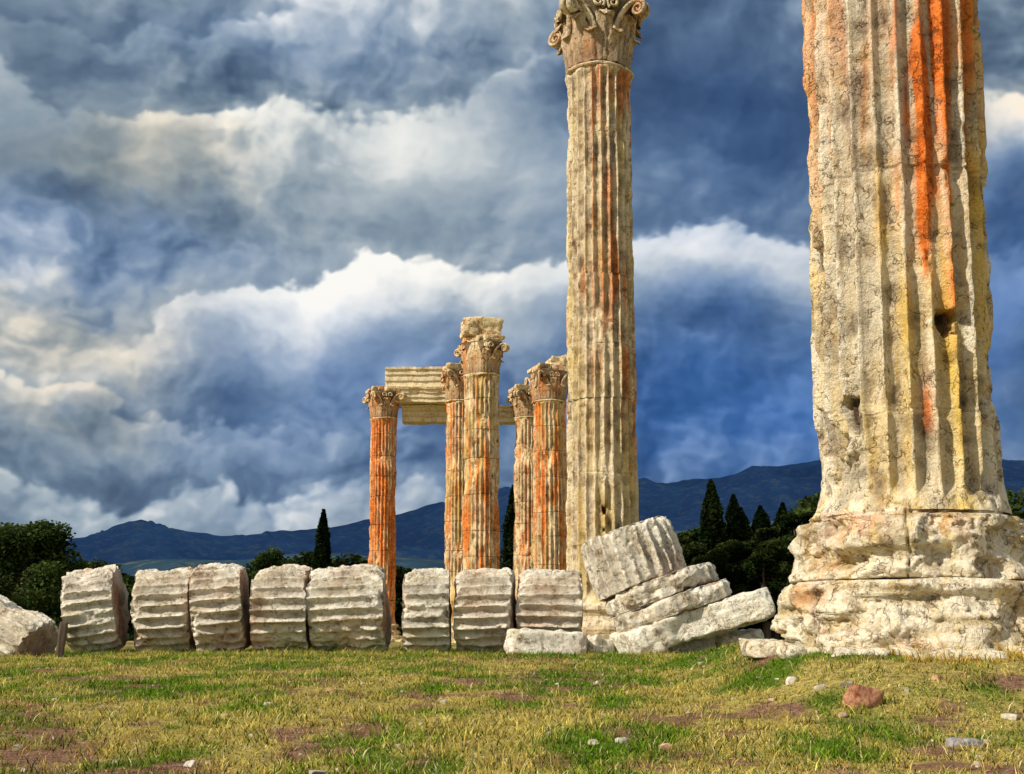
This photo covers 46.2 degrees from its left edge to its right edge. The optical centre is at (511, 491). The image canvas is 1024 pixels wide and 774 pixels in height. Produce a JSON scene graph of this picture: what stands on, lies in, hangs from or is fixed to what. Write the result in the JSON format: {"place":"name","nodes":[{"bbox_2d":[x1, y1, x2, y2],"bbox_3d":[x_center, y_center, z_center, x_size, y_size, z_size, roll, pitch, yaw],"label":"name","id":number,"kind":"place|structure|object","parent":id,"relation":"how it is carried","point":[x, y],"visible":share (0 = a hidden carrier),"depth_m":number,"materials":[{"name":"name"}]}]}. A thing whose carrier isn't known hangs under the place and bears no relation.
{"place":"outdoors","nodes":[
{"label":"outdoors","id":0,"kind":"place"},
{"bbox_2d":[444,401,464,623],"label":"shaft","id":1,"kind":"object","parent":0,"point":[455,488],"visible":0.48,"depth_m":75.85,"materials":[{"name":"stone"}]},
{"bbox_2d":[441,363,464,402],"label":"capital","id":2,"kind":"object","parent":1,"relation":"on","point":[452,379],"visible":0.54,"depth_m":76.41,"materials":[{"name":"stone"}]},
{"bbox_2d":[462,374,499,569],"bbox_3d":[-1.677,0.351,65.438,2.182,13.400,2.133,0,-7,0],"label":"shaft","id":3,"kind":"object","parent":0,"point":[480,529],"visible":0.8,"depth_m":64.91,"materials":[{"name":"stone"}]},
{"bbox_2d":[454,334,509,376],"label":"capital","id":4,"kind":"object","parent":3,"relation":"on","point":[480,354],"visible":0.91,"depth_m":65.60,"materials":[{"name":"stone"}]},
{"bbox_2d":[459,316,503,339],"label":"broken cap block","id":5,"kind":"structure","parent":4,"relation":"on","point":[475,326],"depth_m":65.72,"materials":[{"name":"stone"}]},
{"bbox_2d":[0,0,1023,539],"bbox_3d":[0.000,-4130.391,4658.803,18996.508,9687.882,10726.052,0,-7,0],"label":"sky","id":6,"kind":"structure","parent":0,"point":[250,250],"depth_m":9029.83,"materials":[{"name":"blue"}]},
{"bbox_2d":[0,630,1023,773],"bbox_3d":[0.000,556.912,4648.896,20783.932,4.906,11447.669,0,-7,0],"label":"ground","id":7,"kind":"structure","parent":0,"point":[797,707],"depth_m":8.76,"materials":[{"name":"green plant"}]},
{"bbox_2d":[0,595,58,656],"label":"fallen column drum","id":8,"kind":"object","parent":7,"relation":"on","point":[22,630],"visible":0.73,"depth_m":21.46,"materials":[{"name":"stone"}]},
{"bbox_2d":[0,519,92,616],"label":"pine tree","id":9,"kind":"object","parent":7,"relation":"on","point":[33,559],"visible":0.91,"depth_m":58.71,"materials":[{"name":"green plant"}]},
{"bbox_2d":[55,622,67,656],"bbox_3d":[-7.749,2.610,20.639,0.139,0.750,0.139,7,-6,-11],"label":"wooden post","id":10,"kind":"object","parent":7,"relation":"on","point":[62,635],"visible":0.69,"depth_m":20.59,"materials":[{"name":"brown wood"}]},
{"bbox_2d":[60,564,129,652],"bbox_3d":[-8.654,2.467,24.986,1.088,1.867,1.848,-7,-46,-7],"label":"fallen column drum","id":11,"kind":"object","parent":7,"relation":"on","point":[95,614],"visible":0.98,"depth_m":24.34,"materials":[{"name":"stone"}]},
{"bbox_2d":[55,558,134,615],"bbox_3d":[-22.063,5.881,63.656,4.653,4.795,5.098,0,-7,0],"label":"pine tree","id":12,"kind":"object","parent":7,"relation":"on","point":[129,586],"visible":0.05,"depth_m":64.03,"materials":[{"name":"green plant"}]},
{"bbox_2d":[130,567,195,651],"bbox_3d":[-7.184,2.490,25.061,1.221,1.826,1.836,-3,2,-3],"label":"fallen column drum","id":13,"kind":"object","parent":7,"relation":"on","point":[160,610],"visible":0.77,"depth_m":24.37,"materials":[{"name":"stone"}]},
{"bbox_2d":[189,563,251,651],"bbox_3d":[-6.016,2.419,24.890,1.102,1.924,1.915,-5,14,-5],"label":"fallen column drum","id":14,"kind":"object","parent":7,"relation":"on","point":[219,601],"visible":0.9,"depth_m":24.20,"materials":[{"name":"stone"}]},
{"bbox_2d":[248,545,284,592],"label":"olive tree","id":15,"kind":"object","parent":7,"relation":"on","point":[270,557],"visible":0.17,"depth_m":77.19,"materials":[{"name":"green plant"}]},
{"bbox_2d":[249,564,312,651],"bbox_3d":[-4.758,2.452,24.989,1.188,1.903,1.901,-1,-5,-2],"label":"fallen column drum","id":16,"kind":"object","parent":7,"relation":"on","point":[277,610],"visible":0.77,"depth_m":24.26,"materials":[{"name":"stone"}]},
{"bbox_2d":[311,508,333,569],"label":"cypress tree","id":17,"kind":"object","parent":7,"relation":"on","point":[321,554],"visible":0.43,"depth_m":89.91,"materials":[{"name":"green plant"}]},
{"bbox_2d":[305,564,391,651],"bbox_3d":[-3.388,2.435,25.061,1.609,1.852,1.892,-3,23,0],"label":"fallen column drum","id":18,"kind":"object","parent":7,"relation":"on","point":[348,607],"visible":0.96,"depth_m":24.36,"materials":[{"name":"stone"}]},
{"bbox_2d":[391,624,402,641],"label":"base","id":19,"kind":"object","parent":7,"relation":"on","point":[394,634],"visible":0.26,"depth_m":76.64,"materials":[{"name":"stone"}]},
{"bbox_2d":[368,418,397,623],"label":"shaft","id":20,"kind":"object","parent":19,"relation":"on","point":[383,474],"visible":0.79,"depth_m":77.87,"materials":[{"name":"stone"}]},
{"bbox_2d":[362,386,406,419],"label":"capital","id":21,"kind":"object","parent":20,"relation":"on","point":[381,401],"visible":0.92,"depth_m":78.43,"materials":[{"name":"stone"}]},
{"bbox_2d":[396,386,445,405],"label":"beam","id":22,"kind":"structure","parent":21,"relation":"on","point":[418,395],"depth_m":78.72,"materials":[{"name":"stone"}]},
{"bbox_2d":[385,366,443,386],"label":"beam","id":23,"kind":"structure","parent":22,"relation":"on","point":[429,376],"depth_m":78.59,"materials":[{"name":"stone"}]},
{"bbox_2d":[402,405,514,424],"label":"beam","id":24,"kind":"structure","parent":22,"relation":"attached to","point":[422,414],"depth_m":79.79,"materials":[{"name":"stone"}]},
{"bbox_2d":[401,568,451,651],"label":"fallen column drum","id":25,"kind":"object","parent":7,"relation":"on","point":[426,614],"visible":0.96,"depth_m":24.18,"materials":[{"name":"stone"}]},
{"bbox_2d":[453,567,515,652],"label":"fallen column drum","id":26,"kind":"object","parent":7,"relation":"on","point":[484,615],"visible":0.89,"depth_m":24.29,"materials":[{"name":"stone"}]},
{"bbox_2d":[499,485,514,569],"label":"cypress tree","id":27,"kind":"object","parent":7,"relation":"on","point":[506,552],"visible":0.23,"depth_m":91.90,"materials":[{"name":"green plant"}]},
{"bbox_2d":[0,646,1016,773],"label":"scattered stones","id":28,"kind":"object","parent":7,"relation":"on","point":[191,763],"visible":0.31,"depth_m":8.22,"materials":[{"name":"stone"}]},
{"bbox_2d":[50,487,1023,640],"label":"distant tree row","id":29,"kind":"object","parent":7,"relation":"on","point":[806,504],"visible":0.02,"depth_m":97.71,"materials":[{"name":"green plant"}]},
{"bbox_2d":[504,627,586,654],"bbox_3d":[0.644,2.999,23.519,1.602,0.655,0.776,3,-7,-4],"label":"broken stone","id":30,"kind":"object","parent":7,"relation":"on","point":[527,639],"visible":0.69,"depth_m":23.21,"materials":[{"name":"stone"}]},
{"bbox_2d":[515,568,582,631],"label":"fallen column drum","id":31,"kind":"object","parent":30,"relation":"on","point":[549,599],"visible":0.73,"depth_m":24.34,"materials":[{"name":"stone"}]},
{"bbox_2d":[582,603,616,639],"bbox_3d":[2.270,3.368,29.811,2.745,1.172,2.745,1,-7,-9],"label":"base","id":32,"kind":"object","parent":7,"relation":"on","point":[597,619],"visible":0.21,"depth_m":28.73,"materials":[{"name":"stone"}]},
{"bbox_2d":[565,64,638,602],"bbox_3d":[2.270,-4.011,30.678,1.942,13.730,1.945,0,-7,0],"label":"shaft","id":33,"kind":"object","parent":32,"relation":"on","point":[602,484],"visible":0.92,"depth_m":30.12,"materials":[{"name":"stone"}]},
{"bbox_2d":[548,0,649,78],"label":"capital","id":34,"kind":"object","parent":33,"relation":"on","point":[589,32],"visible":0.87,"depth_m":30.82,"materials":[{"name":"stone"}]},
{"bbox_2d":[586,634,614,652],"bbox_3d":[1.745,3.073,23.909,0.550,0.397,0.447,17,-13,-22],"label":"broken stone","id":35,"kind":"object","parent":7,"relation":"on","point":[598,642],"visible":0.73,"depth_m":23.74,"materials":[{"name":"stone"}]},
{"bbox_2d":[610,610,693,654],"bbox_3d":[2.863,2.769,23.433,1.601,0.614,1.612,-19,-3,-14],"label":"stone slab","id":36,"kind":"object","parent":7,"relation":"on","point":[663,634],"depth_m":22.69,"materials":[{"name":"stone"}]},
{"bbox_2d":[612,578,731,632],"bbox_3d":[3.202,2.291,23.914,2.496,0.433,2.462,-16,-9,-23],"label":"fallen column drum","id":37,"kind":"object","parent":36,"relation":"on","point":[682,602],"visible":0.89,"depth_m":22.90,"materials":[{"name":"stone"}]},
{"bbox_2d":[605,562,718,617],"bbox_3d":[3.000,1.954,24.052,2.339,0.491,2.370,-16,-9,-23],"label":"fallen column drum","id":38,"kind":"object","parent":37,"relation":"on","point":[662,587],"visible":0.89,"depth_m":23.11,"materials":[{"name":"stone"}]},
{"bbox_2d":[581,515,685,601],"bbox_3d":[2.443,1.344,24.208,1.987,1.243,1.990,-15,-11,-23],"label":"fallen column drum","id":39,"kind":"object","parent":38,"relation":"on","point":[619,560],"visible":0.82,"depth_m":23.48,"materials":[{"name":"stone"}]},
{"bbox_2d":[671,587,775,642],"bbox_3d":[4.088,2.430,23.384,1.988,0.687,1.371,-17,-10,6],"label":"stone slab","id":40,"kind":"object","parent":36,"relation":"on","point":[727,615],"depth_m":22.74,"materials":[{"name":"stone"}]},
{"bbox_2d":[677,528,699,544],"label":"pine tree","id":41,"kind":"object","parent":7,"relation":"on","point":[687,537],"visible":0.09,"depth_m":85.45,"materials":[{"name":"green plant"}]},
{"bbox_2d":[661,633,727,653],"bbox_3d":[3.502,3.038,24.129,1.708,0.620,1.306,-5,-6,-6],"label":"stone slab","id":42,"kind":"object","parent":7,"relation":"on","point":[695,645],"depth_m":23.52,"materials":[{"name":"stone"}]},
{"bbox_2d":[681,540,708,566],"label":"pine tree","id":43,"kind":"object","parent":7,"relation":"on","point":[691,550],"visible":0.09,"depth_m":79.16,"materials":[{"name":"green plant"}]},
{"bbox_2d":[697,479,725,551],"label":"cypress tree","id":44,"kind":"object","parent":7,"relation":"on","point":[712,531],"visible":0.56,"depth_m":81.92,"materials":[{"name":"green plant"}]},
{"bbox_2d":[690,548,755,605],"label":"pine tree","id":45,"kind":"object","parent":7,"relation":"on","point":[718,558],"visible":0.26,"depth_m":76.22,"materials":[{"name":"green plant"}]},
{"bbox_2d":[705,539,756,629],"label":"pine tree","id":46,"kind":"object","parent":7,"relation":"on","point":[738,550],"visible":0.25,"depth_m":78.01,"materials":[{"name":"green plant"}]},
{"bbox_2d":[724,494,753,629],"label":"cypress tree","id":47,"kind":"object","parent":7,"relation":"on","point":[735,523],"visible":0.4,"depth_m":83.86,"materials":[{"name":"green plant"}]},
{"bbox_2d":[715,629,763,647],"bbox_3d":[4.300,3.037,23.998,1.109,0.606,1.324,-8,-3,-26],"label":"stone slab","id":48,"kind":"object","parent":7,"relation":"on","point":[735,635],"depth_m":23.52,"materials":[{"name":"stone"}]},
{"bbox_2d":[740,507,761,628],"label":"cypress tree","id":49,"kind":"object","parent":7,"relation":"on","point":[751,534],"visible":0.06,"depth_m":87.84,"materials":[{"name":"green plant"}]},
{"bbox_2d":[728,537,794,638],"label":"pine tree","id":50,"kind":"object","parent":7,"relation":"on","point":[768,564],"visible":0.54,"depth_m":74.87,"materials":[{"name":"green plant"}]},
{"bbox_2d":[750,505,772,629],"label":"cypress tree","id":51,"kind":"object","parent":7,"relation":"on","point":[761,519],"visible":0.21,"depth_m":88.00,"materials":[{"name":"green plant"}]},
{"bbox_2d":[745,526,780,639],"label":"pine tree","id":52,"kind":"object","parent":7,"relation":"on","point":[763,534],"visible":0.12,"depth_m":80.40,"materials":[{"name":"green plant"}]},
{"bbox_2d":[739,638,787,658],"bbox_3d":[2.604,1.609,12.296,0.494,0.195,0.851,1,-5,0],"label":"paving slab","id":53,"kind":"object","parent":7,"relation":"on","point":[759,648],"depth_m":11.97,"materials":[{"name":"stone"}]},
{"bbox_2d":[770,534,795,596],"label":"pine tree","id":54,"kind":"object","parent":7,"relation":"on","point":[788,538],"visible":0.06,"depth_m":76.75,"materials":[{"name":"green plant"}]},
{"bbox_2d":[772,502,795,639],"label":"cypress tree","id":55,"kind":"object","parent":7,"relation":"on","point":[781,511],"visible":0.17,"depth_m":89.91,"materials":[{"name":"green plant"}]},
{"bbox_2d":[776,643,819,659],"bbox_3d":[2.716,1.491,11.206,0.442,0.160,0.418,2,-5,-5],"label":"rock","id":56,"kind":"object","parent":7,"relation":"on","point":[790,650],"depth_m":11.05,"materials":[{"name":"stone"}]},
{"bbox_2d":[780,510,815,535],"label":"pine tree","id":57,"kind":"object","parent":7,"relation":"on","point":[792,520],"visible":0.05,"depth_m":82.44,"materials":[{"name":"green plant"}]},
{"bbox_2d":[822,645,890,656],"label":"paving slab","id":58,"kind":"structure","parent":7,"relation":"on","point":[836,649],"depth_m":10.45,"materials":[{"name":"stone"}]},
{"bbox_2d":[842,684,883,708],"bbox_3d":[2.554,1.509,8.721,0.234,0.201,0.220,15,-6,-18],"label":"red rock","id":59,"kind":"object","parent":7,"relation":"on","point":[855,694],"visible":0.78,"depth_m":8.64,"materials":[{"name":"stone"}]},
{"bbox_2d":[770,577,1023,650],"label":"torus","id":60,"kind":"object","parent":7,"relation":"on","point":[953,612],"visible":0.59,"depth_m":10.70,"materials":[{"name":"stone"}]},
{"bbox_2d":[787,507,1023,583],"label":"torus","id":61,"kind":"object","parent":60,"relation":"on","point":[904,543],"visible":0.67,"depth_m":10.98,"materials":[{"name":"stone"}]},
{"bbox_2d":[801,0,1011,516],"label":"shaft","id":62,"kind":"object","parent":61,"relation":"on","point":[904,413],"visible":0.99,"depth_m":11.62,"materials":[{"name":"stone"}]},
{"bbox_2d":[891,647,1008,659],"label":"paving slab","id":63,"kind":"structure","parent":7,"relation":"on","point":[982,652],"depth_m":10.16,"materials":[{"name":"stone"}]},
{"bbox_2d":[945,737,986,747],"bbox_3d":[2.699,1.498,7.120,0.206,0.081,0.157,5,-5,-9],"label":"grey rock","id":64,"kind":"object","parent":7,"relation":"on","point":[951,740],"visible":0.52,"depth_m":7.08,"materials":[{"name":"stone"}]},
{"bbox_2d":[1003,645,1023,656],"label":"paving slab","id":65,"kind":"structure","parent":7,"relation":"on","point":[1015,647],"depth_m":10.32,"materials":[{"name":"stone"}]},
{"bbox_2d":[513,417,533,597],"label":"shaft","id":66,"kind":"object","parent":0,"point":[523,468],"visible":0.51,"depth_m":76.82,"materials":[{"name":"stone"}]},
{"bbox_2d":[506,384,533,420],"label":"capital","id":67,"kind":"object","parent":66,"relation":"on","point":[519,398],"visible":0.52,"depth_m":77.28,"materials":[{"name":"stone"}]},
{"bbox_2d":[65,459,1023,563],"bbox_3d":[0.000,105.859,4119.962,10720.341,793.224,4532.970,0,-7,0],"label":"mountain range","id":68,"kind":"structure","parent":0,"point":[420,532],"depth_m":4691.91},
{"bbox_2d":[532,401,566,569],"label":"shaft","id":69,"kind":"object","parent":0,"point":[549,530],"visible":0.81,"depth_m":69.82,"materials":[{"name":"stone"}]},
{"bbox_2d":[524,363,567,404],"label":"capital","id":70,"kind":"object","parent":69,"relation":"on","point":[548,382],"visible":0.84,"depth_m":70.36,"materials":[{"name":"stone"}]},
{"bbox_2d":[545,354,566,365],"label":"broken cap block","id":71,"kind":"structure","parent":70,"relation":"on","point":[559,360],"depth_m":70.74,"materials":[{"name":"stone"}]},
{"bbox_2d":[102,518,1023,581],"bbox_3d":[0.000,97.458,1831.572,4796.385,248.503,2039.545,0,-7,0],"label":"hills","id":72,"kind":"structure","parent":0,"point":[134,567],"depth_m":2159.52,"materials":[{"name":"green plant"}]}
]}

